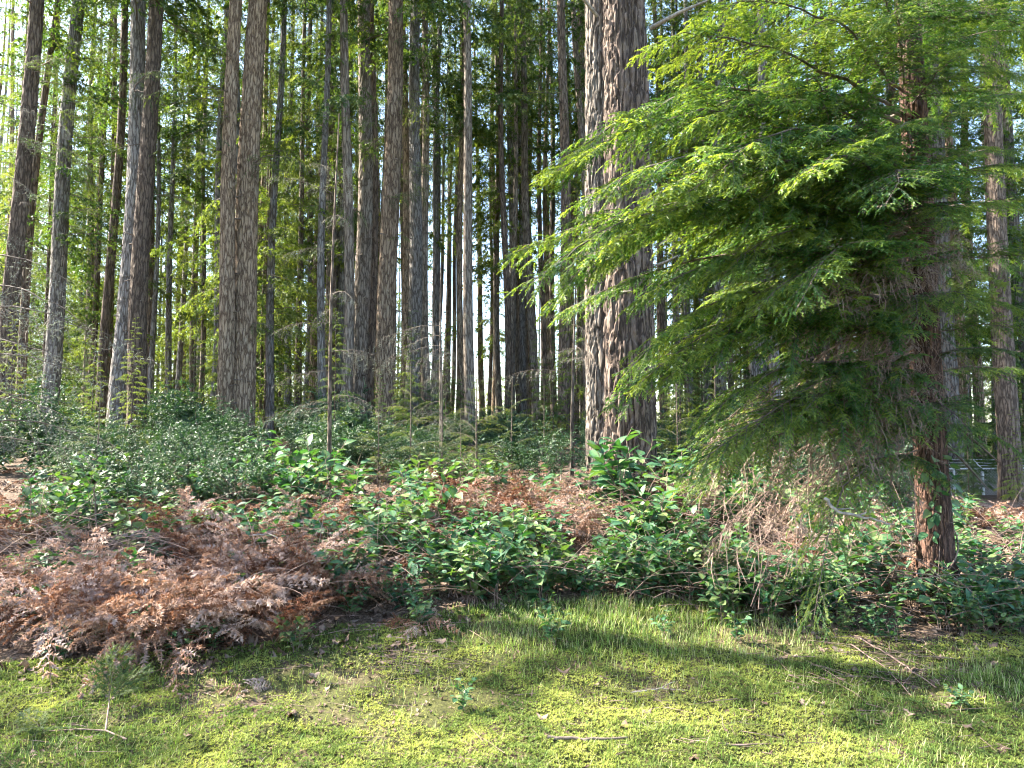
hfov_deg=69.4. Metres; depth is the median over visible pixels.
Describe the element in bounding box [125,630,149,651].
salal sprout
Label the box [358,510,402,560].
salal shrub
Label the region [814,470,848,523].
salal shrub
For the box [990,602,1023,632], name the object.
salal sprout
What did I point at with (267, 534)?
stick
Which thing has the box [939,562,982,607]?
salal shrub
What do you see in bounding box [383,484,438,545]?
salal shrub
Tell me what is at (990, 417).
young conifer
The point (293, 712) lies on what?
fallen leaf
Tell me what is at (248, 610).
dead bracken fern
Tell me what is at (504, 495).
dead bracken fern
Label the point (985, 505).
dead bracken fern
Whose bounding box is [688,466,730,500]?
salal shrub
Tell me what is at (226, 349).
conifer tree
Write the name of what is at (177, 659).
dead bracken fern
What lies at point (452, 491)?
salal shrub
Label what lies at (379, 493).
dead bracken fern
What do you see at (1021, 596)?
salal sprout
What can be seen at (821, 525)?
salal shrub
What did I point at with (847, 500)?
salal shrub
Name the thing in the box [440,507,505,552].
salal shrub
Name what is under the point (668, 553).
salal shrub
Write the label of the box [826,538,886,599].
salal shrub
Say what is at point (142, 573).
dead bracken fern
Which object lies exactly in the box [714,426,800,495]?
evergreen shrub
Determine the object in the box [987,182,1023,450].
young conifer
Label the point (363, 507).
salal shrub
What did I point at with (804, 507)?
salal shrub
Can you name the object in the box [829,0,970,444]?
slender conifer
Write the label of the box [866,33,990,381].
slender conifer
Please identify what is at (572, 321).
slender conifer
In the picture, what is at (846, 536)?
salal shrub
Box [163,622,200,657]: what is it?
salal sprout
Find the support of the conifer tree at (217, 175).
on the ground at (438, 705)
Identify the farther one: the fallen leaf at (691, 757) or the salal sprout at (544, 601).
the salal sprout at (544, 601)
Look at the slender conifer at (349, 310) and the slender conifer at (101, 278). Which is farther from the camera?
the slender conifer at (101, 278)
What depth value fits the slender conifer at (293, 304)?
47.41 m
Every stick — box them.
[79,484,96,547]
[249,533,287,550]
[547,735,627,741]
[630,681,683,692]
[690,740,770,745]
[823,497,894,524]
[850,644,912,696]
[860,637,936,687]
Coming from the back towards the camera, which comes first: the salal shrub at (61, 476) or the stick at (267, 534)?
the salal shrub at (61, 476)
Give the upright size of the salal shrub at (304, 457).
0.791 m
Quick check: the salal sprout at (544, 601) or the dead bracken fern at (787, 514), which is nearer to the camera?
the salal sprout at (544, 601)
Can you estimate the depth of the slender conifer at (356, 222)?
36.76 m
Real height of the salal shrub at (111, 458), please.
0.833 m
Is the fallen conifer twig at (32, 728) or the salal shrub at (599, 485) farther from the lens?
the salal shrub at (599, 485)
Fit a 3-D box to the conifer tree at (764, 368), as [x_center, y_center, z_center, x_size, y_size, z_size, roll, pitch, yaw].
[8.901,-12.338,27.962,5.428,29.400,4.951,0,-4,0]
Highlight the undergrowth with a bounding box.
[0,375,1023,496]
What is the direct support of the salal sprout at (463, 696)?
on the ground at (438, 705)
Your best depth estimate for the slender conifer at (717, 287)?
22.47 m
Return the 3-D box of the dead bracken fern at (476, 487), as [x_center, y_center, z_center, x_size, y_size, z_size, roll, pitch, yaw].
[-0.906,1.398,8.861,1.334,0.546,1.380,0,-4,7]
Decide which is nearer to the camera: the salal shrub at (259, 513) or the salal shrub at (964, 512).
the salal shrub at (259, 513)
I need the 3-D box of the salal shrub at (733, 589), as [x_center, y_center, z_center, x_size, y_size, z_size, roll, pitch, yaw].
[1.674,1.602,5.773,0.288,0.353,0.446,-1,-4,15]
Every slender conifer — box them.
[0,0,16,358]
[0,0,47,303]
[0,0,57,413]
[0,2,38,252]
[0,2,97,372]
[0,4,111,331]
[0,83,44,387]
[7,2,155,408]
[8,0,205,429]
[42,70,86,285]
[64,3,162,412]
[65,11,122,406]
[69,1,128,400]
[72,166,120,378]
[80,10,200,237]
[86,1,214,386]
[97,31,175,360]
[109,10,192,249]
[150,0,316,322]
[155,0,216,403]
[155,3,213,397]
[156,0,220,406]
[156,0,223,397]
[156,51,211,400]
[174,0,264,228]
[176,11,264,359]
[193,0,306,353]
[202,0,343,444]
[208,4,290,429]
[213,9,306,403]
[256,0,343,434]
[258,57,306,394]
[259,0,337,434]
[260,0,383,419]
[263,23,300,429]
[267,7,358,409]
[274,2,357,407]
[276,0,336,407]
[276,8,315,407]
[285,3,357,311]
[292,22,337,274]
[298,13,354,217]
[310,0,380,413]
[311,0,378,138]
[312,2,357,310]
[325,0,358,235]
[340,0,354,412]
[350,26,383,143]
[352,122,377,281]
[353,4,384,123]
[353,60,384,273]
[367,0,378,424]
[374,0,428,395]
[374,1,406,267]
[374,4,396,368]
[374,18,384,403]
[378,20,409,397]
[406,12,442,411]
[407,2,479,421]
[420,26,444,175]
[420,52,442,211]
[428,30,447,348]
[430,19,459,418]
[432,10,458,320]
[439,12,463,418]
[441,0,457,411]
[441,4,482,419]
[441,6,474,420]
[446,13,472,239]
[463,0,475,444]
[470,0,490,424]
[472,1,504,414]
[480,0,530,419]
[487,0,534,412]
[492,2,545,347]
[503,0,550,420]
[503,1,540,433]
[504,16,543,413]
[505,0,545,415]
[513,0,556,416]
[526,8,550,336]
[529,0,571,415]
[532,0,574,433]
[545,16,654,217]
[549,0,580,433]
[550,0,586,415]
[555,167,583,331]
[556,0,676,142]
[557,4,584,411]
[571,0,585,239]
[580,292,583,419]
[645,0,698,426]
[647,0,741,436]
[649,0,712,410]
[651,0,794,433]
[653,0,744,353]
[653,3,683,332]
[654,15,707,397]
[656,20,695,336]
[663,0,715,257]
[667,3,736,399]
[668,14,731,394]
[679,0,802,169]
[688,0,839,409]
[689,0,813,406]
[695,0,747,403]
[710,14,780,400]
[726,0,786,362]
[736,0,805,274]
[739,5,802,400]
[763,4,813,391]
[763,13,798,359]
[763,227,808,364]
[765,0,813,388]
[776,0,894,384]
[780,9,852,386]
[782,0,882,384]
[782,28,851,383]
[801,0,981,121]
[814,1,880,379]
[815,0,972,450]
[819,48,881,362]
[820,0,881,440]
[828,3,875,461]
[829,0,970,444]
[831,5,906,450]
[832,1,903,384]
[842,75,905,445]
[843,0,897,305]
[847,2,904,451]
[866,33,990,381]
[869,0,1022,235]
[878,138,980,390]
[884,13,1023,481]
[889,0,1023,486]
[959,35,1023,456]
[963,125,1012,318]
[970,0,1023,227]
[970,196,1020,379]
[976,201,1020,388]
[982,9,1023,385]
[1004,1,1023,196]
[1012,72,1023,213]
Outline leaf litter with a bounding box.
[0,478,1023,676]
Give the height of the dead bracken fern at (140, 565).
0.679 m
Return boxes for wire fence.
[949,459,1023,494]
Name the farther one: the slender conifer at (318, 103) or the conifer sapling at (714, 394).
the slender conifer at (318, 103)
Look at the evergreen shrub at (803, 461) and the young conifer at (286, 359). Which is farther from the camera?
the young conifer at (286, 359)
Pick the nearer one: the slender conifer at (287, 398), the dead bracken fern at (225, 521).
the dead bracken fern at (225, 521)
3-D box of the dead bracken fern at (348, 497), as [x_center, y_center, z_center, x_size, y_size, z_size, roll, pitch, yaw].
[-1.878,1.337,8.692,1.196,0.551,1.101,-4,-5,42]
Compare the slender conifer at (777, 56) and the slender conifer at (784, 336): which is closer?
the slender conifer at (777, 56)
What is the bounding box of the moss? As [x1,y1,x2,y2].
[0,595,1023,767]
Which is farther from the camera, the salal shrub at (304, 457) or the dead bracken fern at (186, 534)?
the salal shrub at (304, 457)
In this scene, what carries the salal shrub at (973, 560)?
on the ground at (438, 705)
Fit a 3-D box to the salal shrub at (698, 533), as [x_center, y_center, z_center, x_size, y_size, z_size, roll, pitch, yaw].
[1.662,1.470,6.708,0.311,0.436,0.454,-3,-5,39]
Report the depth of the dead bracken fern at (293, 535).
5.89 m
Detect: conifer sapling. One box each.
[53,385,128,471]
[344,401,401,486]
[371,372,447,482]
[402,380,474,481]
[431,419,482,487]
[444,360,513,486]
[472,376,540,483]
[510,387,572,476]
[656,381,708,476]
[687,370,764,479]
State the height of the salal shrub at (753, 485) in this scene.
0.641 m
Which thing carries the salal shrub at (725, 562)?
on the ground at (438, 705)
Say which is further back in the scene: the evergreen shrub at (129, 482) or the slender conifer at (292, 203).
the slender conifer at (292, 203)
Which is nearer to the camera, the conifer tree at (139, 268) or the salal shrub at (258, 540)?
the salal shrub at (258, 540)
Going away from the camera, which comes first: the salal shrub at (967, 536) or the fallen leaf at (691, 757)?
the fallen leaf at (691, 757)
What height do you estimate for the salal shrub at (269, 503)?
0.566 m
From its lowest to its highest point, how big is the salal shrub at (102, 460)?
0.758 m
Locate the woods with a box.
[0,10,1023,451]
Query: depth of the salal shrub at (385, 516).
7.65 m
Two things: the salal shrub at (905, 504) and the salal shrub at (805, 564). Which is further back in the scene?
the salal shrub at (905, 504)
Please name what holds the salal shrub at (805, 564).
on the ground at (438, 705)
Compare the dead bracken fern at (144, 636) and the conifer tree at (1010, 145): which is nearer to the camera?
the dead bracken fern at (144, 636)
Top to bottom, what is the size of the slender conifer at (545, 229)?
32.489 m
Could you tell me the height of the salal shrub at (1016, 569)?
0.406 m
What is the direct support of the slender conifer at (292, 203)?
on the ground at (438, 705)
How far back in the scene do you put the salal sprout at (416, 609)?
5.36 m
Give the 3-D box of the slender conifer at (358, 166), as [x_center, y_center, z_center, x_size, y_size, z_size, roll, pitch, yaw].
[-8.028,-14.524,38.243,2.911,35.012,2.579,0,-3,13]
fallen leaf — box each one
[288,709,297,716]
[309,672,319,676]
[433,638,445,643]
[536,712,547,719]
[556,667,570,673]
[689,754,699,759]
[832,645,842,652]
[902,707,913,715]
[908,685,920,688]
[930,678,941,683]
[939,702,951,708]
[963,723,974,731]
[996,743,1010,751]
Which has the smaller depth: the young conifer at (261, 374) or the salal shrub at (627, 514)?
the salal shrub at (627, 514)
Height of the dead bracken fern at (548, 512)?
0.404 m
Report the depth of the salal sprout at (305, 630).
4.97 m
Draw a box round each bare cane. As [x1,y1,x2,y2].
[767,536,830,569]
[880,569,985,587]
[888,500,902,587]
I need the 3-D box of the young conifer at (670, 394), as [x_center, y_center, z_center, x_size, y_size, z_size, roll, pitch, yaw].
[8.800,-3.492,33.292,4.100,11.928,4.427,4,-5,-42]
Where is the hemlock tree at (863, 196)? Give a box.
[497,0,1023,643]
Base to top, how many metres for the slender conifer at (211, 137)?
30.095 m
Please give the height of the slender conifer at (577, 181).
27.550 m
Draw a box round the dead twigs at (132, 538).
[0,446,1023,767]
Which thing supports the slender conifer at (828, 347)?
on the ground at (438, 705)
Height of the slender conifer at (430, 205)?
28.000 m
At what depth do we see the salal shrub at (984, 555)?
6.38 m
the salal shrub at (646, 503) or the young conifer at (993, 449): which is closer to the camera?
the salal shrub at (646, 503)
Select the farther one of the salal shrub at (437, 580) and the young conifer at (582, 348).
the young conifer at (582, 348)
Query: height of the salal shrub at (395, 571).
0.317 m
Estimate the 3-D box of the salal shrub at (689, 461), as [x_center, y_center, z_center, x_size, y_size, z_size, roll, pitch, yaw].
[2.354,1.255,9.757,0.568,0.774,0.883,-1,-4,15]
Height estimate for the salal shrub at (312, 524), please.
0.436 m
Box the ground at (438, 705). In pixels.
[0,433,1023,767]
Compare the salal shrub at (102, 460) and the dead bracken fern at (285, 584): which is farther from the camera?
the salal shrub at (102, 460)
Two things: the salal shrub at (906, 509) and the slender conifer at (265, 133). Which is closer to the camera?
the salal shrub at (906, 509)
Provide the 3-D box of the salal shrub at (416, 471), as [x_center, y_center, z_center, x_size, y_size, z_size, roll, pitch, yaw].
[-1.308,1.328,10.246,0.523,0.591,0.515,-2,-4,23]
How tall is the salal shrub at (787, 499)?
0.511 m
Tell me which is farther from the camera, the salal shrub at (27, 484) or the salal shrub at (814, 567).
the salal shrub at (27, 484)
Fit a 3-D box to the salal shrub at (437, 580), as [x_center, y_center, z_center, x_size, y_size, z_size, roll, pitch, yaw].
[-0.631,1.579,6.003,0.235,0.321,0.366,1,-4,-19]
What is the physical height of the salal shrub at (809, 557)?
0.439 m
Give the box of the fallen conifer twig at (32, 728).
[10,641,155,739]
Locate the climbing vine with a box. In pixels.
[910,432,968,593]
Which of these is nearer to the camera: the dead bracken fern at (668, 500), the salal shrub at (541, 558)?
the salal shrub at (541, 558)
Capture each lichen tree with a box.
[0,99,159,480]
[257,113,397,497]
[368,273,490,471]
[497,282,586,475]
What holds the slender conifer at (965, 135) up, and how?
on the ground at (438, 705)
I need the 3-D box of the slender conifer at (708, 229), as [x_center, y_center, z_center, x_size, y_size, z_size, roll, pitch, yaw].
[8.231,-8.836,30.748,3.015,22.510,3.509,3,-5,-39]
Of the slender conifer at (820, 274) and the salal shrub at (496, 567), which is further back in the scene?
the slender conifer at (820, 274)
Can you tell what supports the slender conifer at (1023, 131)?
on the ground at (438, 705)
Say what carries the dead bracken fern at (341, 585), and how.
on the ground at (438, 705)
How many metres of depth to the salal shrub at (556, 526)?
7.05 m
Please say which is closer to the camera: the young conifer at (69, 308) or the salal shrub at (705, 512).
the salal shrub at (705, 512)
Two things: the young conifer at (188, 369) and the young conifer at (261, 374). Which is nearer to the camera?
the young conifer at (188, 369)
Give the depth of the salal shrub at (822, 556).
6.37 m
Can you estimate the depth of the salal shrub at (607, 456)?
8.58 m
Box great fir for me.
[583,0,707,491]
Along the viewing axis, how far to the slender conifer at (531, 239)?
41.50 m
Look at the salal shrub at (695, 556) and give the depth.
6.14 m
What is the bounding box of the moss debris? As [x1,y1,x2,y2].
[0,597,1023,767]
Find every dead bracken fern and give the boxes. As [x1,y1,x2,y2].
[0,494,29,557]
[0,495,81,525]
[0,509,57,528]
[0,515,64,544]
[0,518,68,539]
[0,524,150,593]
[0,538,73,603]
[0,541,44,588]
[0,543,140,688]
[0,557,32,607]
[0,562,246,650]
[0,564,106,629]
[0,566,47,588]
[0,583,103,646]
[1,556,134,614]
[3,572,61,596]
[21,591,145,651]
[22,565,141,645]
[41,523,187,606]
[53,561,191,611]
[73,550,292,707]
[77,581,196,693]
[78,552,291,639]
[80,556,189,623]
[97,567,254,657]
[103,577,268,621]
[114,498,257,554]
[116,583,247,666]
[121,527,215,562]
[122,484,248,543]
[122,524,281,579]
[131,498,214,541]
[145,560,276,642]
[162,559,287,630]
[163,589,336,649]
[164,502,267,559]
[180,512,297,563]
[182,494,297,566]
[182,523,308,599]
[184,531,336,603]
[184,543,330,608]
[194,526,367,581]
[201,542,320,600]
[201,556,304,602]
[202,573,277,620]
[209,511,316,557]
[213,678,269,700]
[214,534,312,587]
[231,541,332,571]
[236,534,307,563]
[237,482,320,519]
[244,548,304,598]
[256,485,355,541]
[267,521,354,597]
[267,571,435,641]
[272,499,349,538]
[276,521,391,601]
[284,559,389,603]
[299,519,371,548]
[300,499,358,530]
[304,476,413,514]
[306,499,360,542]
[307,535,399,594]
[313,485,389,513]
[329,551,438,579]
[335,502,394,527]
[370,606,464,652]
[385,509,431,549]
[402,497,494,540]
[409,481,489,521]
[410,486,487,516]
[424,487,473,522]
[425,464,500,502]
[452,490,517,521]
[456,481,519,502]
[461,482,563,516]
[466,481,522,511]
[476,492,511,520]
[487,490,548,522]
[499,484,562,507]
[508,471,601,526]
[510,497,571,521]
[513,495,591,527]
[521,500,597,538]
[535,459,613,497]
[538,475,626,542]
[609,478,694,519]
[619,496,693,522]
[632,484,690,513]
[639,475,775,531]
[646,467,712,493]
[649,472,708,507]
[761,528,831,552]
[766,498,832,537]
[773,515,874,566]
[782,513,899,543]
[865,499,914,539]
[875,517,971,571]
[952,496,1016,523]
[958,508,1023,533]
[971,503,1023,523]
[972,503,1021,520]
[979,500,1023,523]
[988,507,1023,529]
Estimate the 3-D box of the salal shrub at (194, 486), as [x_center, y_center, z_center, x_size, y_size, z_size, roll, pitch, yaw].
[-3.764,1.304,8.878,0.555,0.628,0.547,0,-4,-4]
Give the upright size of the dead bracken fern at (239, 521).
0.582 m
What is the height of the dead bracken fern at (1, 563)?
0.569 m
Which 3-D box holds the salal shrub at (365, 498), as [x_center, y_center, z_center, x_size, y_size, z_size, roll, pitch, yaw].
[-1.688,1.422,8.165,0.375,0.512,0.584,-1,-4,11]
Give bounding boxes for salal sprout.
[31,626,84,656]
[39,620,65,649]
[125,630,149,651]
[129,605,150,631]
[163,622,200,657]
[200,619,232,652]
[274,615,315,652]
[276,612,306,643]
[334,580,369,617]
[385,576,420,609]
[404,587,423,605]
[407,593,441,626]
[408,591,435,614]
[450,677,476,712]
[495,580,518,602]
[508,570,539,601]
[527,591,556,613]
[537,606,570,648]
[553,568,583,592]
[557,556,585,590]
[567,563,614,594]
[583,584,598,597]
[649,607,674,633]
[704,574,748,608]
[721,590,737,612]
[723,611,751,643]
[779,611,804,629]
[792,590,826,622]
[808,581,824,615]
[828,608,864,629]
[836,601,859,628]
[858,606,877,632]
[862,615,894,637]
[869,602,912,641]
[943,683,973,708]
[949,592,991,632]
[951,596,1023,638]
[979,592,1009,629]
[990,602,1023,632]
[997,611,1023,634]
[1002,584,1023,621]
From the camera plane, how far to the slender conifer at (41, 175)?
30.36 m
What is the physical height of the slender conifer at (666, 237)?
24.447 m
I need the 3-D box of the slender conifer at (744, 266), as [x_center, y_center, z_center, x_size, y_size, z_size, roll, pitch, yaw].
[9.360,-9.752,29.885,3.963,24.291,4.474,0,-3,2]
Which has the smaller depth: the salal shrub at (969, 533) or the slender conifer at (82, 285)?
the salal shrub at (969, 533)
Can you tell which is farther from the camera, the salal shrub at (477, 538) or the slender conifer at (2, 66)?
the slender conifer at (2, 66)
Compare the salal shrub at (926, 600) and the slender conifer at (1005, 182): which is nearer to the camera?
the salal shrub at (926, 600)
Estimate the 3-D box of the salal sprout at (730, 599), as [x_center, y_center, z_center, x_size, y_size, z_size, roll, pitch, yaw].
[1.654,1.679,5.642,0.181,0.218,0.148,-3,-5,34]
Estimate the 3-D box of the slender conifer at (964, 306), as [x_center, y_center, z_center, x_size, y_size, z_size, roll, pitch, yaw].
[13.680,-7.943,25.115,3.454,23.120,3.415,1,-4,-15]
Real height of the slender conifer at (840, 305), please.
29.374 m
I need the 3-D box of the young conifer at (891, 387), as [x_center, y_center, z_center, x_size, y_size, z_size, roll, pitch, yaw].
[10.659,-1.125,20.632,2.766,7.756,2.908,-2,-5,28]
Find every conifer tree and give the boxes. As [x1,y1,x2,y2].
[0,0,151,436]
[0,0,179,449]
[12,0,186,424]
[23,0,214,435]
[56,0,217,412]
[56,0,241,436]
[78,0,225,447]
[90,0,219,402]
[126,0,291,411]
[143,0,349,431]
[155,0,223,410]
[192,0,309,447]
[259,0,401,407]
[260,0,357,410]
[279,0,446,435]
[305,0,505,439]
[308,0,497,431]
[349,0,512,433]
[378,0,528,422]
[378,3,486,416]
[432,0,560,416]
[442,22,540,423]
[451,0,575,424]
[472,0,581,419]
[477,0,579,431]
[482,0,584,439]
[488,0,581,416]
[531,8,584,418]
[645,0,710,370]
[645,0,740,433]
[646,0,789,434]
[693,0,817,407]
[850,0,1023,492]
[895,0,1023,480]
[920,0,1023,499]
[959,0,1023,424]
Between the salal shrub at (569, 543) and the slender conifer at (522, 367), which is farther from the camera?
the slender conifer at (522, 367)
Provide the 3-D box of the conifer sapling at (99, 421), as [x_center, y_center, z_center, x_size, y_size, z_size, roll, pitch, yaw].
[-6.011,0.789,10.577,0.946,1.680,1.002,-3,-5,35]
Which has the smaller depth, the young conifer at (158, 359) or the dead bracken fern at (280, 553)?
the dead bracken fern at (280, 553)
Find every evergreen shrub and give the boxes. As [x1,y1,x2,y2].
[18,440,87,489]
[56,429,149,495]
[94,449,175,516]
[108,420,210,498]
[142,439,239,509]
[150,406,256,491]
[186,428,283,512]
[211,417,288,483]
[301,440,346,477]
[373,426,444,482]
[509,428,583,483]
[572,451,594,474]
[655,423,700,475]
[677,421,748,480]
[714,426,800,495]
[773,436,873,496]
[844,439,914,509]
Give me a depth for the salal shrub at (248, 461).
9.48 m
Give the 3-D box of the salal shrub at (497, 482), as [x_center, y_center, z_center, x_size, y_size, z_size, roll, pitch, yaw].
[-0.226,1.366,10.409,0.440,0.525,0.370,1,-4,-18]
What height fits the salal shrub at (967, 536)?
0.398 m
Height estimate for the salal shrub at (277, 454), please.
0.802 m
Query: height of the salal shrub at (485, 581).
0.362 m
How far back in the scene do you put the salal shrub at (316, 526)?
6.87 m
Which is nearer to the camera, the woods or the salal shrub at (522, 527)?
the salal shrub at (522, 527)
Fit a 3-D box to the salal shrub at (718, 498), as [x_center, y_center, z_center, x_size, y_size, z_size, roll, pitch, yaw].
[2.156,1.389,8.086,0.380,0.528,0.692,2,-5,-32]
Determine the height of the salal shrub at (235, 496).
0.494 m
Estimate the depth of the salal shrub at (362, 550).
5.97 m
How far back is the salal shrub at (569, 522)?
8.13 m
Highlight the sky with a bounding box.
[0,0,1023,424]
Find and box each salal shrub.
[0,503,46,540]
[0,540,61,577]
[0,577,59,629]
[15,468,49,505]
[18,485,65,525]
[21,483,47,508]
[22,480,71,507]
[27,497,77,539]
[32,484,53,507]
[36,481,77,524]
[40,546,78,579]
[47,465,80,499]
[49,482,107,541]
[49,551,91,577]
[54,513,89,547]
[57,455,95,497]
[58,483,123,532]
[63,467,112,529]
[65,546,102,576]
[68,452,138,499]
[74,458,149,516]
[77,475,134,524]
[82,446,130,503]
[94,491,156,551]
[104,473,147,513]
[107,547,147,586]
[109,491,184,541]
[121,467,159,495]
[124,483,176,520]
[127,495,175,542]
[130,512,189,551]
[135,516,177,560]
[144,463,171,498]
[152,474,175,506]
[172,461,227,507]
[173,466,225,515]
[185,509,219,544]
[188,508,227,540]
[192,470,231,507]
[202,499,234,530]
[207,499,271,538]
[216,472,246,504]
[222,451,298,504]
[222,457,276,503]
[231,436,278,464]
[231,506,288,544]
[232,443,276,494]
[233,571,264,597]
[236,450,288,505]
[243,522,275,555]
[245,471,289,516]
[250,455,290,500]
[257,486,291,511]
[260,496,309,539]
[265,430,355,509]
[266,462,316,494]
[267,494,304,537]
[269,466,319,511]
[270,450,297,479]
[275,467,316,507]
[276,507,336,550]
[278,453,339,477]
[287,469,330,514]
[289,486,348,521]
[293,547,344,588]
[295,507,357,549]
[302,445,345,480]
[302,512,343,542]
[303,451,343,500]
[311,547,378,602]
[324,519,371,550]
[324,566,381,605]
[329,458,377,502]
[329,467,369,510]
[337,546,381,571]
[339,511,375,542]
[340,539,383,595]
[343,491,379,530]
[347,542,379,593]
[348,499,393,546]
[351,492,389,528]
[354,515,394,557]
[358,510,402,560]
[358,516,401,567]
[369,506,411,535]
[369,562,402,602]
[374,499,429,554]
[374,504,395,533]
[375,480,424,519]
[380,499,405,535]
[382,552,429,595]
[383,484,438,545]
[385,469,430,494]
[389,453,425,489]
[391,468,425,500]
[393,527,450,565]
[395,492,441,535]
[397,529,423,555]
[397,531,447,563]
[398,483,437,503]
[400,459,438,491]
[401,522,451,570]
[405,546,459,591]
[410,470,475,532]
[417,466,440,488]
[419,521,469,563]
[422,545,497,596]
[422,561,450,595]
[425,457,463,490]
[427,529,461,553]
[432,537,492,600]
[432,553,470,598]
[439,537,497,606]
[439,552,487,602]
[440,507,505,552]
[441,539,482,555]
[451,508,481,555]
[451,531,496,571]
[455,540,492,558]
[456,553,489,599]
[457,540,514,591]
[459,454,491,491]
[462,468,490,498]
[463,530,522,604]
[465,491,496,521]
[466,532,510,549]
[469,515,533,592]
[472,514,545,562]
[480,510,496,544]
[480,540,515,591]
[482,462,511,497]
[492,548,551,598]
[495,506,533,536]
[496,539,533,584]
[497,504,540,548]
[499,499,556,540]
[502,515,553,562]
[502,533,542,576]
[503,508,545,542]
[509,473,560,502]
[515,551,567,602]
[518,521,565,566]
[528,464,570,499]
[529,551,573,595]
[532,544,584,591]
[534,510,571,542]
[538,532,574,573]
[539,518,575,549]
[540,550,564,588]
[547,531,575,565]
[548,548,588,588]
[561,507,588,533]
[568,552,602,596]
[569,494,614,535]
[571,469,617,516]
[578,458,668,518]
[584,544,625,577]
[587,428,664,524]
[587,557,613,590]
[588,450,647,516]
[588,532,628,571]
[589,439,645,516]
[592,531,642,581]
[596,463,677,517]
[597,508,677,545]
[597,548,631,587]
[599,540,637,593]
[603,520,642,562]
[603,546,663,601]
[605,506,633,550]
[610,509,663,557]
[611,506,650,541]
[619,547,653,585]
[621,563,661,601]
[622,474,684,550]
[626,535,656,583]
[628,532,656,572]
[630,500,707,549]
[632,499,669,532]
[635,455,686,491]
[637,453,677,490]
[640,519,704,595]
[648,518,698,553]
[652,498,720,544]
[652,545,700,599]
[653,547,737,604]
[653,554,695,593]
[656,542,675,576]
[657,536,699,572]
[658,537,706,590]
[661,481,705,520]
[667,449,694,496]
[668,444,713,483]
[671,438,735,501]
[671,520,709,568]
[674,518,719,561]
[679,457,723,484]
[681,498,710,539]
[687,528,727,565]
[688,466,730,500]
[690,553,739,595]
[697,487,735,533]
[697,576,742,619]
[698,476,745,525]
[698,570,753,621]
[700,542,754,580]
[702,531,753,580]
[706,562,755,610]
[707,481,751,532]
[708,468,769,511]
[708,550,759,573]
[711,565,745,606]
[715,522,754,575]
[716,481,753,537]
[717,473,767,517]
[718,542,763,582]
[718,548,767,603]
[721,494,745,538]
[725,459,765,504]
[728,538,764,567]
[733,505,760,537]
[737,541,799,615]
[739,463,768,517]
[740,562,767,605]
[749,567,792,622]
[752,472,794,517]
[763,466,811,504]
[769,469,805,488]
[773,559,818,605]
[774,486,819,538]
[775,482,812,519]
[776,565,820,616]
[778,487,798,518]
[778,543,810,566]
[782,562,805,597]
[783,558,838,615]
[787,507,821,543]
[787,553,816,578]
[798,483,828,514]
[798,575,842,617]
[799,565,830,601]
[805,570,841,606]
[807,511,837,541]
[808,507,836,545]
[809,527,860,581]
[811,559,849,610]
[813,480,878,502]
[813,563,863,611]
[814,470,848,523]
[814,527,842,546]
[815,508,898,579]
[817,540,846,562]
[825,515,865,543]
[825,575,865,617]
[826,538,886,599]
[828,487,856,530]
[834,568,849,595]
[835,493,882,531]
[841,535,888,575]
[844,481,888,519]
[851,488,867,520]
[852,526,916,596]
[857,479,885,525]
[863,493,902,521]
[864,576,908,616]
[870,504,914,561]
[883,554,939,609]
[889,503,911,534]
[891,507,915,549]
[896,488,914,508]
[909,577,981,630]
[922,560,957,608]
[936,557,998,625]
[936,572,996,615]
[936,575,985,626]
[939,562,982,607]
[951,492,985,523]
[951,495,975,523]
[953,517,977,534]
[954,509,977,534]
[954,525,983,562]
[954,526,983,565]
[955,536,967,566]
[958,545,1023,586]
[963,530,994,564]
[965,542,1004,568]
[967,532,998,565]
[971,565,1014,609]
[986,506,1023,545]
[986,577,1021,617]
[987,553,1023,597]
[988,541,1008,564]
[1001,536,1023,562]
[1001,570,1023,625]
[1006,553,1023,594]
[1013,519,1023,549]
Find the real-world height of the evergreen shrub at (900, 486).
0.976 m
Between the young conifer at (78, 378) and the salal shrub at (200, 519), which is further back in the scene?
the young conifer at (78, 378)
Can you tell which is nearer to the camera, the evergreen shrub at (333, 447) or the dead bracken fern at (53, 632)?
the dead bracken fern at (53, 632)
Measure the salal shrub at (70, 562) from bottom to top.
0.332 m
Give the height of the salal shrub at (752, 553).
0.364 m
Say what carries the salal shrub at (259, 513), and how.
on the ground at (438, 705)
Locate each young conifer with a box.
[0,66,100,426]
[0,232,42,407]
[0,295,36,458]
[19,372,47,455]
[26,283,41,393]
[26,347,41,414]
[27,307,73,413]
[38,189,116,423]
[54,372,73,432]
[60,323,100,426]
[61,344,83,414]
[75,326,108,432]
[76,236,121,397]
[110,308,155,457]
[148,342,177,423]
[153,210,213,403]
[153,296,173,409]
[174,312,212,416]
[192,294,213,409]
[193,243,219,421]
[199,100,317,440]
[201,69,339,440]
[257,189,306,433]
[290,363,316,428]
[313,281,362,463]
[368,369,396,460]
[374,296,400,401]
[380,331,417,438]
[383,306,446,461]
[394,372,413,432]
[395,276,454,409]
[425,393,435,432]
[429,314,468,449]
[468,371,497,448]
[523,318,560,445]
[538,315,569,441]
[541,162,585,443]
[656,242,741,417]
[656,301,710,456]
[657,282,717,442]
[662,389,684,447]
[671,283,703,419]
[674,48,804,424]
[683,285,713,427]
[710,314,741,437]
[727,287,747,402]
[764,240,856,440]
[816,299,883,449]
[854,281,898,451]
[857,271,955,463]
[912,113,1023,485]
[948,358,996,497]
[953,404,985,499]
[966,318,996,474]
[969,393,996,483]
[984,362,1023,459]
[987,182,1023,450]
[994,399,1023,501]
[1016,377,1023,453]

